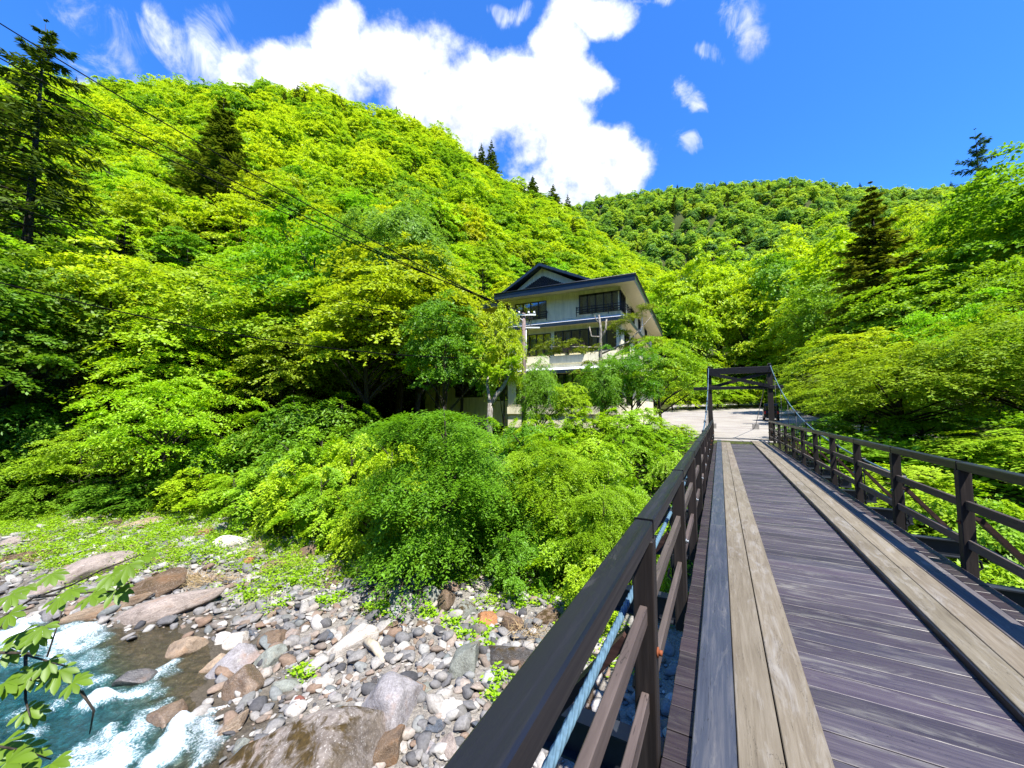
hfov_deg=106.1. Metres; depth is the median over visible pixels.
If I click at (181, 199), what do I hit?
broadleaf tree
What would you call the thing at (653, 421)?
shrub
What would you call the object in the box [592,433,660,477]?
shrub
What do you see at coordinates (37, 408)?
shrub
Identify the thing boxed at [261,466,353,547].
shrub
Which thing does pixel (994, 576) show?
shrub
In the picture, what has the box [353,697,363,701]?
river stone
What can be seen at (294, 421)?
shrub
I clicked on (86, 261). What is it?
broadleaf tree
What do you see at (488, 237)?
broadleaf tree
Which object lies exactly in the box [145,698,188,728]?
boulder
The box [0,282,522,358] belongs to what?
power line
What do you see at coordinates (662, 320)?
broadleaf tree
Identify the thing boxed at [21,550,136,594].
boulder
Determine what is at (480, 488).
shrub
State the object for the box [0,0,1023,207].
sky
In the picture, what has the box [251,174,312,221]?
broadleaf tree
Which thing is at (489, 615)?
boulder
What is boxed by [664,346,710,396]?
broadleaf tree
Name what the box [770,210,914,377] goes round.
broadleaf tree
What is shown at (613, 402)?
broadleaf tree
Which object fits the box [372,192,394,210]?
broadleaf tree
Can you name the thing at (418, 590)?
boulder
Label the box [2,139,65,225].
broadleaf tree
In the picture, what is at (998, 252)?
broadleaf tree
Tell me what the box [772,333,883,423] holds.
broadleaf tree
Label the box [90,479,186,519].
shrub
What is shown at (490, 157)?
conifer tree
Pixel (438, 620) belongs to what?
river stone
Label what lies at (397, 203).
broadleaf tree
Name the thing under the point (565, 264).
broadleaf tree
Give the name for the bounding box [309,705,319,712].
river stone
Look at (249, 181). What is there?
broadleaf tree
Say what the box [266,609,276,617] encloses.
river stone
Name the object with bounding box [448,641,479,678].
boulder
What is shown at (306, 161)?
broadleaf tree
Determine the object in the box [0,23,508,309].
power line
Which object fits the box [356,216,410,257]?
broadleaf tree
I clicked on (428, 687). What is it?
boulder
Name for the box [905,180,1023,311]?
broadleaf tree
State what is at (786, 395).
shrub
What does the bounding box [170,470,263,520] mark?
shrub
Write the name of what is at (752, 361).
broadleaf tree
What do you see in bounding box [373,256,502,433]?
broadleaf tree
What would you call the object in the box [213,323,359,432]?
broadleaf tree
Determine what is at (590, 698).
boulder
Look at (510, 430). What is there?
shrub
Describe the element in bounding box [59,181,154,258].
broadleaf tree
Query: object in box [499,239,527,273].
broadleaf tree
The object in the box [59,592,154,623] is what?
boulder
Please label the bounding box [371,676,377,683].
boulder
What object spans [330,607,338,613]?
river stone
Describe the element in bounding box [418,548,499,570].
brushwood
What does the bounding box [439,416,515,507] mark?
shrub
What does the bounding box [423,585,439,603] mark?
boulder
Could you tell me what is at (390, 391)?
broadleaf tree
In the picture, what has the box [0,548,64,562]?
boulder
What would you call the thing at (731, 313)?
broadleaf tree
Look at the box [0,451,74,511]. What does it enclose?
shrub
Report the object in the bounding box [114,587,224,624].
boulder
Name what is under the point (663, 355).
broadleaf tree
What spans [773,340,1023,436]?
broadleaf tree
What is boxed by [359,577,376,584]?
boulder
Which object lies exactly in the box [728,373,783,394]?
shrub
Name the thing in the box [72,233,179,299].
broadleaf tree
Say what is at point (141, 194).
broadleaf tree
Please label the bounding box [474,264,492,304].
conifer tree
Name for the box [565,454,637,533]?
shrub
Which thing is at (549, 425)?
shrub
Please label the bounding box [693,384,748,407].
shrub
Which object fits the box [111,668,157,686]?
boulder
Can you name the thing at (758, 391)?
shrub
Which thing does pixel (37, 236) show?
broadleaf tree
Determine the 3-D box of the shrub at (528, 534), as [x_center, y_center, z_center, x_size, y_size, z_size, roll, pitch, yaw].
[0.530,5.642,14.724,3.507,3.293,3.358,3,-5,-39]
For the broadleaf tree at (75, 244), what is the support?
on the ground at (200, 695)
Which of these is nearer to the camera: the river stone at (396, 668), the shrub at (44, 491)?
the river stone at (396, 668)
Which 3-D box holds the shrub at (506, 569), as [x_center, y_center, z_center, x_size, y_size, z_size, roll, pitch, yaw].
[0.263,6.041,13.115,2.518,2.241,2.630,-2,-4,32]
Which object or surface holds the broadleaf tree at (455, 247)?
on the ground at (200, 695)
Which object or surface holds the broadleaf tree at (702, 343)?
on the ground at (200, 695)
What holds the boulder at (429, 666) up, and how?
on the ground at (200, 695)
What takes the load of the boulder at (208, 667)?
on the ground at (200, 695)
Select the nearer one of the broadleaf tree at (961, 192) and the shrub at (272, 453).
the shrub at (272, 453)
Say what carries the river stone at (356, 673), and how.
on the ground at (200, 695)
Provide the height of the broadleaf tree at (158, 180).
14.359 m
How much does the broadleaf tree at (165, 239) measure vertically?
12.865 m
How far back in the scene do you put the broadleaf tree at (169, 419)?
23.17 m
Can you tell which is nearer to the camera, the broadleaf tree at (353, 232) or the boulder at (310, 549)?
the boulder at (310, 549)
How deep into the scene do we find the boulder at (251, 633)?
11.91 m
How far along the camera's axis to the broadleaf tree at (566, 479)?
14.38 m
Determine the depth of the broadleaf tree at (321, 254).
58.45 m
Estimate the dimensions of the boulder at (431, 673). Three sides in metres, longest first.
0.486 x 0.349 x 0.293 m
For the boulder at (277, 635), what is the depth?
11.29 m
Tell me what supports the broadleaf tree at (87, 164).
on the ground at (200, 695)
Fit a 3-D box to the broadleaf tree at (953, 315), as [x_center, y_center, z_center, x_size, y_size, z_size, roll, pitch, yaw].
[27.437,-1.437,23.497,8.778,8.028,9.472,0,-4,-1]
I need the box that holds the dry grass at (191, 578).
[4,520,549,645]
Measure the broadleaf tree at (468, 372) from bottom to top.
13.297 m
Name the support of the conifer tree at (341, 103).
on the ground at (200, 695)
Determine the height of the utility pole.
8.870 m
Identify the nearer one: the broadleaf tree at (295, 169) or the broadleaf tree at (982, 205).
the broadleaf tree at (982, 205)
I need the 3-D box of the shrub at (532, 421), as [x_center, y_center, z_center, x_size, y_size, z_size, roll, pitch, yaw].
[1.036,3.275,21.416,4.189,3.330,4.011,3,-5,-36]
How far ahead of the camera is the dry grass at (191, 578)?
15.16 m
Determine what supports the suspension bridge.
on the ground at (200, 695)
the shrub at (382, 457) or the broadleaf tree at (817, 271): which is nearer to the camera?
the shrub at (382, 457)
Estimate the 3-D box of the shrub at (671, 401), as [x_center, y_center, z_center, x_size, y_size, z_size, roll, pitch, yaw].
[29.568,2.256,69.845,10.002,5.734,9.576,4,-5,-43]
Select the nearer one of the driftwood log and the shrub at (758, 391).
the driftwood log
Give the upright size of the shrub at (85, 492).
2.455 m
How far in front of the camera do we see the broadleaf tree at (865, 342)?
26.16 m
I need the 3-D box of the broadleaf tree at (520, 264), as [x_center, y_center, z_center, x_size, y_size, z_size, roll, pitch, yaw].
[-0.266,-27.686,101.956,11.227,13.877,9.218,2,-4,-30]
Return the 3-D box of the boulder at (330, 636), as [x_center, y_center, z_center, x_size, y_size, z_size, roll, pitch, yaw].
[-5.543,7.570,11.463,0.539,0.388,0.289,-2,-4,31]
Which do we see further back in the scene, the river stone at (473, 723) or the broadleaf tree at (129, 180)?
the broadleaf tree at (129, 180)
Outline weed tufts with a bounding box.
[217,569,552,700]
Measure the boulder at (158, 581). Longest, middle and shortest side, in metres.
2.953 x 1.271 x 1.160 m
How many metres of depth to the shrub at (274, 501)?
18.24 m
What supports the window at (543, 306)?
in the riverside inn
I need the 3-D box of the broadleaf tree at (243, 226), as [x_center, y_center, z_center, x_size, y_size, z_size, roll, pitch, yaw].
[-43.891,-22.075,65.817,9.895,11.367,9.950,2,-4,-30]
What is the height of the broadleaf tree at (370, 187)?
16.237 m
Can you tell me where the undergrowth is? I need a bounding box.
[52,346,1023,625]
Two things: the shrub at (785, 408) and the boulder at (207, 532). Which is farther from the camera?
the shrub at (785, 408)
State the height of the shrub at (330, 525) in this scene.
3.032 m
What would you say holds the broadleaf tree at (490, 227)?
on the ground at (200, 695)
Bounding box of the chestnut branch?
[0,551,158,767]
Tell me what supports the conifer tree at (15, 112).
on the ground at (200, 695)
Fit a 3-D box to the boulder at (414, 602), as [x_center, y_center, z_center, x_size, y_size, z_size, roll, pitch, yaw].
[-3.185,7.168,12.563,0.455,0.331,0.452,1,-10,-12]
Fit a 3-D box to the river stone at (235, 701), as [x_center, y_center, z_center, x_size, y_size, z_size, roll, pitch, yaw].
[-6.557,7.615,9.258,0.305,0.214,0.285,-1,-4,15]
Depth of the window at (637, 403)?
40.32 m
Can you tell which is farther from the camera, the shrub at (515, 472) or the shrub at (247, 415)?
the shrub at (247, 415)
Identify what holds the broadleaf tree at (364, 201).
on the ground at (200, 695)
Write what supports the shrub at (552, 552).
on the ground at (200, 695)
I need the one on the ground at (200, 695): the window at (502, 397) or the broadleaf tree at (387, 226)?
the broadleaf tree at (387, 226)
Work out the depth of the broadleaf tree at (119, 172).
68.38 m
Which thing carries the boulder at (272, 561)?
on the ground at (200, 695)
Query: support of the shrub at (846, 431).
on the ground at (200, 695)
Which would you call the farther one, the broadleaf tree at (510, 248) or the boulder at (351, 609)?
the broadleaf tree at (510, 248)
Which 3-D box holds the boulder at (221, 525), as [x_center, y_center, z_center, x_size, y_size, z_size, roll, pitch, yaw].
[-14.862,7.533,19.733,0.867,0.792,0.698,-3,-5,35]
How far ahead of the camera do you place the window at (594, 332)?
33.41 m
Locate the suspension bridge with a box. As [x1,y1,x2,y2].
[444,363,1023,767]
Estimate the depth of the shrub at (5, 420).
27.37 m
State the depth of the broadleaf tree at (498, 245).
96.11 m
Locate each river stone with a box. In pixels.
[231,697,241,704]
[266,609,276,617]
[283,586,292,591]
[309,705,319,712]
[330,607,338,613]
[350,671,358,680]
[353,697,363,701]
[379,621,398,635]
[390,665,400,672]
[413,633,425,643]
[416,620,426,626]
[424,625,433,633]
[431,614,443,624]
[470,720,479,726]
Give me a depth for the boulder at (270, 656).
10.48 m
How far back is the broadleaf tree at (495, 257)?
92.60 m
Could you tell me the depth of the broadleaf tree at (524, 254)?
105.98 m
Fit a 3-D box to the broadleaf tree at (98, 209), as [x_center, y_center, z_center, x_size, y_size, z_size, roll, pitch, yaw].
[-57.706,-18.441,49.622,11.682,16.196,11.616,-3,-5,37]
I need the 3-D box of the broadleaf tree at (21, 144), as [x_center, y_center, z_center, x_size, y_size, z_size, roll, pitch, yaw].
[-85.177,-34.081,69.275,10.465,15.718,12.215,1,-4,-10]
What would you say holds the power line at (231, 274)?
attached to the utility pole
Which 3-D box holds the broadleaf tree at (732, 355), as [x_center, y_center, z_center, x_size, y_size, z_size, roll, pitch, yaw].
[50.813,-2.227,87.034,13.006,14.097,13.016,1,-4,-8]
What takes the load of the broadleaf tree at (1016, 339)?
on the ground at (200, 695)
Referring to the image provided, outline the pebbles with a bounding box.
[0,504,677,767]
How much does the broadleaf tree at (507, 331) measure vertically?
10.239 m
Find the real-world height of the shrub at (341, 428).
5.810 m
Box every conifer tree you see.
[0,19,142,408]
[0,140,46,235]
[104,216,156,297]
[155,94,258,218]
[183,180,235,294]
[337,94,346,111]
[431,201,450,249]
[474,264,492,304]
[477,143,487,165]
[485,140,502,179]
[524,250,533,272]
[526,177,543,200]
[547,184,564,212]
[565,194,574,212]
[793,181,959,403]
[933,128,1019,338]
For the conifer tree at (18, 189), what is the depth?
42.05 m
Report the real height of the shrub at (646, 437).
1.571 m
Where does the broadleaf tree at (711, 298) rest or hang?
on the ground at (200, 695)
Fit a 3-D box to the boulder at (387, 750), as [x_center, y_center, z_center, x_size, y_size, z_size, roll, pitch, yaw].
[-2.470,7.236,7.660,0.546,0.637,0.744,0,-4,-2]
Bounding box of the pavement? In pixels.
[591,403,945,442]
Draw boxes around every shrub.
[0,379,89,469]
[0,395,56,459]
[0,428,150,499]
[0,449,38,509]
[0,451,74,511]
[0,478,102,520]
[4,404,135,495]
[55,473,159,517]
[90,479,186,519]
[112,443,221,507]
[146,467,236,512]
[155,426,269,494]
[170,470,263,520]
[186,410,312,486]
[206,463,301,535]
[235,395,345,468]
[239,433,323,522]
[239,459,333,541]
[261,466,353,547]
[266,424,358,510]
[279,391,390,466]
[286,432,388,521]
[295,485,385,554]
[324,492,408,567]
[342,435,426,535]
[406,410,483,492]
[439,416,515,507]
[454,443,542,537]
[478,489,571,575]
[481,529,553,603]
[490,424,570,509]
[495,413,557,467]
[519,510,606,593]
[525,427,581,479]
[538,433,615,482]
[541,415,587,447]
[557,553,626,628]
[562,408,620,445]
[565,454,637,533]
[569,434,634,486]
[584,407,658,443]
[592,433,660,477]
[607,475,666,554]
[613,425,667,452]
[620,407,675,438]
[628,504,671,591]
[644,446,682,490]
[654,381,701,409]
[659,422,699,437]
[675,378,722,408]
[687,359,736,395]
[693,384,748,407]
[719,379,766,406]
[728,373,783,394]
[738,379,779,405]
[749,380,805,405]
[774,380,834,406]
[775,420,862,440]
[778,394,841,413]
[799,441,911,460]
[814,385,980,436]
[814,422,860,433]
[839,462,1015,530]
[848,411,1000,443]
[882,473,1023,587]
[892,430,1023,465]
[926,427,1023,489]
[936,497,1023,587]
[954,559,1023,587]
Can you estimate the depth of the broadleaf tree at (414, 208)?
84.97 m
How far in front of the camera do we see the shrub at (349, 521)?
15.80 m
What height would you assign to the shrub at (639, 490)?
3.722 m
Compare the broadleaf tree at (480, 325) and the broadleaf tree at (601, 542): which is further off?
the broadleaf tree at (480, 325)
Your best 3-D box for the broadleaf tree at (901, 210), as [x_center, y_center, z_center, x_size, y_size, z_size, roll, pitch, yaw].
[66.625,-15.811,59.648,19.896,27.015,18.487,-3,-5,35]
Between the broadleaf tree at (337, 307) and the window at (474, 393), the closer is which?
the broadleaf tree at (337, 307)
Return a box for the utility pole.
[515,311,539,441]
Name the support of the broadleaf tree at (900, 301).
on the ground at (200, 695)
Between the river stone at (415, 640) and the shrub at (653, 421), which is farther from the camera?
the shrub at (653, 421)
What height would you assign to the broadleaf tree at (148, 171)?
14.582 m
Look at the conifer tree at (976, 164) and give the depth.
47.90 m
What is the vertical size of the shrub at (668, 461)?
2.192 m
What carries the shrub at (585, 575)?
on the ground at (200, 695)
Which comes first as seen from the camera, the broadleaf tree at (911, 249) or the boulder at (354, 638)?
the boulder at (354, 638)
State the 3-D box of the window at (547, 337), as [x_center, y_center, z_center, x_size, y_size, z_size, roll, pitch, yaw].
[2.296,-3.555,35.506,2.870,2.020,0.380,-2,-4,26]
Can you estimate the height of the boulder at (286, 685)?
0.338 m
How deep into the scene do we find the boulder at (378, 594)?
13.35 m
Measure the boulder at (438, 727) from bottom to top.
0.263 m
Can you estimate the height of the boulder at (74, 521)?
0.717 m
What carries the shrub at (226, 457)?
on the ground at (200, 695)
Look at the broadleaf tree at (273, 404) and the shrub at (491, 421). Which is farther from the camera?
the broadleaf tree at (273, 404)
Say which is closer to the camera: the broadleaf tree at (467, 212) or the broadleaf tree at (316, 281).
the broadleaf tree at (316, 281)
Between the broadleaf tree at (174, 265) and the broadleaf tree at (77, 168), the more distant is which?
the broadleaf tree at (77, 168)
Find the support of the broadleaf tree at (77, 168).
on the ground at (200, 695)
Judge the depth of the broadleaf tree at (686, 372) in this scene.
24.63 m
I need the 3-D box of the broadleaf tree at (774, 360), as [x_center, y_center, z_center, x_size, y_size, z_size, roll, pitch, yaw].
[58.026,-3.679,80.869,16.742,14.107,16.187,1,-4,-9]
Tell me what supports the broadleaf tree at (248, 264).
on the ground at (200, 695)
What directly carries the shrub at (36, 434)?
on the ground at (200, 695)
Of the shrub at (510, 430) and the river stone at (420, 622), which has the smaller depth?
the river stone at (420, 622)
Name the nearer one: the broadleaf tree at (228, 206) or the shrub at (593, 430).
the shrub at (593, 430)
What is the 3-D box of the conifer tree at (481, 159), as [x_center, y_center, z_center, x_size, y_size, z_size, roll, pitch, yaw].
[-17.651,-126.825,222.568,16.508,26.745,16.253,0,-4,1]
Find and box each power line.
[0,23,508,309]
[0,58,517,312]
[0,76,527,313]
[0,201,522,330]
[0,230,513,336]
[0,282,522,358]
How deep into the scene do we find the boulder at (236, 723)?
8.45 m
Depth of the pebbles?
11.13 m
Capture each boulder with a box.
[0,536,22,546]
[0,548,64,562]
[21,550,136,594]
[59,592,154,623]
[69,516,91,526]
[101,518,123,526]
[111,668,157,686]
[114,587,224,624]
[118,516,162,528]
[127,567,186,596]
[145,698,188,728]
[165,636,208,658]
[194,529,215,535]
[199,653,225,672]
[205,643,260,678]
[212,535,248,548]
[214,522,230,531]
[214,631,231,644]
[217,708,249,735]
[221,664,264,700]
[222,631,248,649]
[222,706,384,767]
[229,614,262,625]
[233,737,250,753]
[243,557,254,563]
[249,630,257,635]
[253,643,287,668]
[256,629,286,648]
[259,559,285,574]
[268,678,298,694]
[285,628,300,638]
[294,695,305,699]
[297,544,317,557]
[297,634,310,647]
[324,565,343,578]
[324,629,333,641]
[325,580,341,588]
[327,623,378,658]
[343,578,357,586]
[347,603,359,614]
[351,619,369,624]
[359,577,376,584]
[362,671,423,731]
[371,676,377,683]
[372,587,391,599]
[373,724,404,767]
[389,591,401,605]
[399,741,407,754]
[409,582,426,594]
[409,598,420,604]
[411,740,434,753]
[417,664,433,673]
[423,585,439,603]
[423,682,432,692]
[425,719,445,733]
[428,669,443,677]
[434,699,462,720]
[437,589,455,611]
[440,732,456,758]
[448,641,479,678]
[454,600,479,620]
[460,582,473,589]
[470,696,486,707]
[478,611,500,625]
[488,645,531,668]
[501,612,523,630]
[535,607,560,624]
[585,685,595,709]
[593,659,610,678]
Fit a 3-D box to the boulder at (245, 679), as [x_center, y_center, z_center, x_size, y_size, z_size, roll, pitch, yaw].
[-6.676,7.545,9.556,0.945,0.721,0.843,1,38,35]
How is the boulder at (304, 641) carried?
on the ground at (200, 695)
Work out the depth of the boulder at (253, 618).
12.48 m
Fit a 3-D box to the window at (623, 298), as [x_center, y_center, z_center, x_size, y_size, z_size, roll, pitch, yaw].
[9.517,-6.958,33.457,0.380,1.740,2.561,-2,-4,26]
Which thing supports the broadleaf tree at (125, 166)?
on the ground at (200, 695)
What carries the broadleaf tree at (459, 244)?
on the ground at (200, 695)
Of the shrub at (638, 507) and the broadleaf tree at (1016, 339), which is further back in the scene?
the broadleaf tree at (1016, 339)
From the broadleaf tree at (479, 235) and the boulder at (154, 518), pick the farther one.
the broadleaf tree at (479, 235)
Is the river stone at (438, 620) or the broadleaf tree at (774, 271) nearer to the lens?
the river stone at (438, 620)
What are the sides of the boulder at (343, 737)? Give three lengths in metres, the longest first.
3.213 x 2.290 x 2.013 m
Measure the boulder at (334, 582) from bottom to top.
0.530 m
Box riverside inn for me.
[425,263,662,427]
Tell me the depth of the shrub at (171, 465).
23.52 m
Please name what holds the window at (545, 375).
in the riverside inn
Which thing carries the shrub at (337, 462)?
on the ground at (200, 695)
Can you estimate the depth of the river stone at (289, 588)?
14.23 m
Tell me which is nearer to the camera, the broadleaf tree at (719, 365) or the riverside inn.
the riverside inn
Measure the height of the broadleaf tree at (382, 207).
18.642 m
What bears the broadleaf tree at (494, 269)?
on the ground at (200, 695)
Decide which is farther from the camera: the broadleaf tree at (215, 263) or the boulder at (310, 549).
the broadleaf tree at (215, 263)
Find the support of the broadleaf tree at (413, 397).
on the ground at (200, 695)
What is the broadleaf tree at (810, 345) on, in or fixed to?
on the ground at (200, 695)
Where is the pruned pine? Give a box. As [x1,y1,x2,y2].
[530,302,664,431]
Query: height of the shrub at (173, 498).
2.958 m
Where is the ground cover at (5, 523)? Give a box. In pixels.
[0,431,660,679]
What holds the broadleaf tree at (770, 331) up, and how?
on the ground at (200, 695)
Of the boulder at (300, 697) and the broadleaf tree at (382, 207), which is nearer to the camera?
the boulder at (300, 697)
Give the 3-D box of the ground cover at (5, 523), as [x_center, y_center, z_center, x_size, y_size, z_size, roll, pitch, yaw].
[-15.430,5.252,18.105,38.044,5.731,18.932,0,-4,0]
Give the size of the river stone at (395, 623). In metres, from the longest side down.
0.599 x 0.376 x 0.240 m
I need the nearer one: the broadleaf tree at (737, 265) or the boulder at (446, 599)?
the boulder at (446, 599)
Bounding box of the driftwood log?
[362,637,384,660]
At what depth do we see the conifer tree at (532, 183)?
232.32 m
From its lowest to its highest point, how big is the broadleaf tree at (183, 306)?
17.784 m
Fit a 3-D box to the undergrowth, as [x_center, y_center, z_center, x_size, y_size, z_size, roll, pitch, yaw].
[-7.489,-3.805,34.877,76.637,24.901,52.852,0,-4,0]
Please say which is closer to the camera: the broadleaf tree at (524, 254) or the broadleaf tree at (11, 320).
the broadleaf tree at (11, 320)
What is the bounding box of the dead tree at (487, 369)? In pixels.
[468,341,527,479]
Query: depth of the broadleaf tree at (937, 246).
37.23 m
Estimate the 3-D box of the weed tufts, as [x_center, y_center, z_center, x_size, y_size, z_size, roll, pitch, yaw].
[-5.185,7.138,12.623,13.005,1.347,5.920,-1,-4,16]
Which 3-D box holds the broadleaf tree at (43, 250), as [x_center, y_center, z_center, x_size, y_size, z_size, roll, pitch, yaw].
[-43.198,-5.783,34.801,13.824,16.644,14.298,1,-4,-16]
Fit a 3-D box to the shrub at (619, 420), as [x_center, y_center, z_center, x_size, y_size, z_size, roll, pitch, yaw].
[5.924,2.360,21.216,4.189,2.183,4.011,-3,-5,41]
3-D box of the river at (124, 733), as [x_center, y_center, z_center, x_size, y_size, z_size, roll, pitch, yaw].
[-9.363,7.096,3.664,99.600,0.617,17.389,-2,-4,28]
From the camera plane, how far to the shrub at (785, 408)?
52.02 m
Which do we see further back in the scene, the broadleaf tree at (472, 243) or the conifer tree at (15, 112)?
the broadleaf tree at (472, 243)
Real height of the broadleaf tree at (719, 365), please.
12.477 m
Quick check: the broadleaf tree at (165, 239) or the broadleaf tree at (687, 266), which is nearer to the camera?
the broadleaf tree at (165, 239)
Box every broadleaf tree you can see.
[0,174,98,248]
[0,226,115,405]
[0,232,34,324]
[0,235,166,484]
[0,250,62,369]
[0,255,107,394]
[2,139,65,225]
[3,143,68,171]
[4,235,198,451]
[6,236,91,256]
[11,157,88,192]
[13,232,60,253]
[19,180,120,244]
[44,305,263,477]
[55,146,128,187]
[56,159,106,186]
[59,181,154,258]
[61,369,274,502]
[63,185,121,227]
[65,215,180,268]
[71,261,295,455]
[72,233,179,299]
[83,154,185,195]
[89,171,169,208]
[90,171,144,205]
[91,166,150,193]
[99,186,145,210]
[99,268,202,384]
[99,337,242,461]
[110,181,211,270]
[128,180,176,211]
[128,185,233,253]
[133,262,190,300]
[135,173,177,194]
[136,166,185,191]
[138,225,219,294]
[146,262,206,321]
[159,193,236,233]
[180,187,291,256]
[181,266,250,324]
[187,267,381,435]
[192,249,245,306]
[193,233,278,283]
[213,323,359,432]
[216,250,287,283]
[217,255,321,310]
[219,205,387,420]
[221,290,298,423]
[222,340,258,409]
[227,164,289,218]
[230,216,270,245]
[239,341,357,413]
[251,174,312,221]
[258,272,428,443]
[261,169,295,190]
[267,172,310,201]
[268,216,350,276]
[271,164,311,190]
[273,186,318,239]
[284,314,379,436]
[286,261,342,394]
[287,154,329,200]
[287,195,341,237]
[294,263,454,450]
[302,162,349,202]
[302,184,356,217]
[303,244,342,267]
[308,231,493,443]
[317,177,461,442]
[322,317,425,396]
[326,215,382,260]
[329,186,380,214]
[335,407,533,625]
[350,171,391,203]
[352,363,429,432]
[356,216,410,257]
[361,199,387,209]
[368,204,411,249]
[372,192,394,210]
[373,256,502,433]
[387,200,430,222]
[391,199,419,206]
[395,288,501,454]
[402,194,458,247]
[402,381,441,409]
[422,197,453,234]
[423,317,507,414]
[424,377,470,426]
[427,198,471,241]
[440,244,477,288]
[447,202,490,248]
[447,226,475,255]
[447,241,491,288]
[453,221,489,255]
[457,267,491,301]
[460,213,512,248]
[461,240,497,259]
[461,240,506,278]
[470,253,517,292]
[475,301,527,435]
[476,233,513,285]
[477,233,513,269]
[487,226,521,247]
[487,275,514,303]
[497,433,634,573]
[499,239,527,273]
[504,255,531,278]
[509,243,534,279]
[511,354,564,427]
[544,258,572,271]
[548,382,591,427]
[557,482,664,592]
[571,353,639,433]
[580,344,671,414]
[597,336,734,425]
[645,292,670,338]
[646,266,712,339]
[652,322,681,374]
[652,336,673,390]
[654,305,698,356]
[655,355,683,386]
[660,289,726,361]
[661,238,746,354]
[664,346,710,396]
[676,261,760,401]
[697,352,743,382]
[704,239,780,366]
[708,344,776,384]
[712,274,784,384]
[731,349,796,382]
[738,252,808,378]
[742,338,810,380]
[743,224,837,381]
[751,295,832,382]
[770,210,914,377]
[772,277,864,396]
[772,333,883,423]
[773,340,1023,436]
[778,320,852,375]
[792,376,935,435]
[798,326,954,422]
[805,261,1004,404]
[868,286,1023,417]
[871,294,1023,411]
[880,200,963,256]
[882,141,1023,291]
[886,238,1023,315]
[890,243,1023,336]
[893,185,1015,250]
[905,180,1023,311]
[920,322,1023,415]
[922,254,1023,339]
[929,173,1023,254]
[935,220,1023,307]
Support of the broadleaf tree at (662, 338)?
on the ground at (200, 695)
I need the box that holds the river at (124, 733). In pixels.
[0,589,452,767]
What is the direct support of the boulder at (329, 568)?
on the ground at (200, 695)
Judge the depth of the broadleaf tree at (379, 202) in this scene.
92.24 m
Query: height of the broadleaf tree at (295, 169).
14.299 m
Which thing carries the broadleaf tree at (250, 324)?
on the ground at (200, 695)
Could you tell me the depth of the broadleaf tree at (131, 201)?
52.78 m
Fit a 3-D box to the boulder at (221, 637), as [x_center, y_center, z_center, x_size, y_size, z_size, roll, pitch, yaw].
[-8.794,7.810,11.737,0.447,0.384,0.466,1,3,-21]
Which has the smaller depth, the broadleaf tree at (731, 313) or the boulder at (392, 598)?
the boulder at (392, 598)
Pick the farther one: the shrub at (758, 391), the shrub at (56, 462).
the shrub at (758, 391)
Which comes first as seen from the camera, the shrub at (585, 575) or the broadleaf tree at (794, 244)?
the shrub at (585, 575)
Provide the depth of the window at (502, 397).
39.53 m
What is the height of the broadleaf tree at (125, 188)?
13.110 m
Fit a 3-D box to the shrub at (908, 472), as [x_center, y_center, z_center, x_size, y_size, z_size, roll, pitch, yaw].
[13.191,3.525,12.902,4.850,1.696,5.066,0,-4,-4]
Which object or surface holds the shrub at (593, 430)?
on the ground at (200, 695)
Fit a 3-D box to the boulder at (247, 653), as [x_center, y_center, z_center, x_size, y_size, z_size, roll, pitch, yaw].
[-7.544,7.782,10.416,1.021,0.858,1.324,1,36,49]
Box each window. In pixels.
[455,379,482,397]
[489,379,507,400]
[515,300,546,321]
[516,375,547,403]
[527,333,550,356]
[554,327,615,352]
[555,372,610,405]
[579,290,620,314]
[617,291,625,314]
[624,330,629,351]
[636,392,640,405]
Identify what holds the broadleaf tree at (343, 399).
on the ground at (200, 695)
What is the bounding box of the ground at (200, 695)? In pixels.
[0,195,1023,767]
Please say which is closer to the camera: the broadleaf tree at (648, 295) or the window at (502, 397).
the window at (502, 397)
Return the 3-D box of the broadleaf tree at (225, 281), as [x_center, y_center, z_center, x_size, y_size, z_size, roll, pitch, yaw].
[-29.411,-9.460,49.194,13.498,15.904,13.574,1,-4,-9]

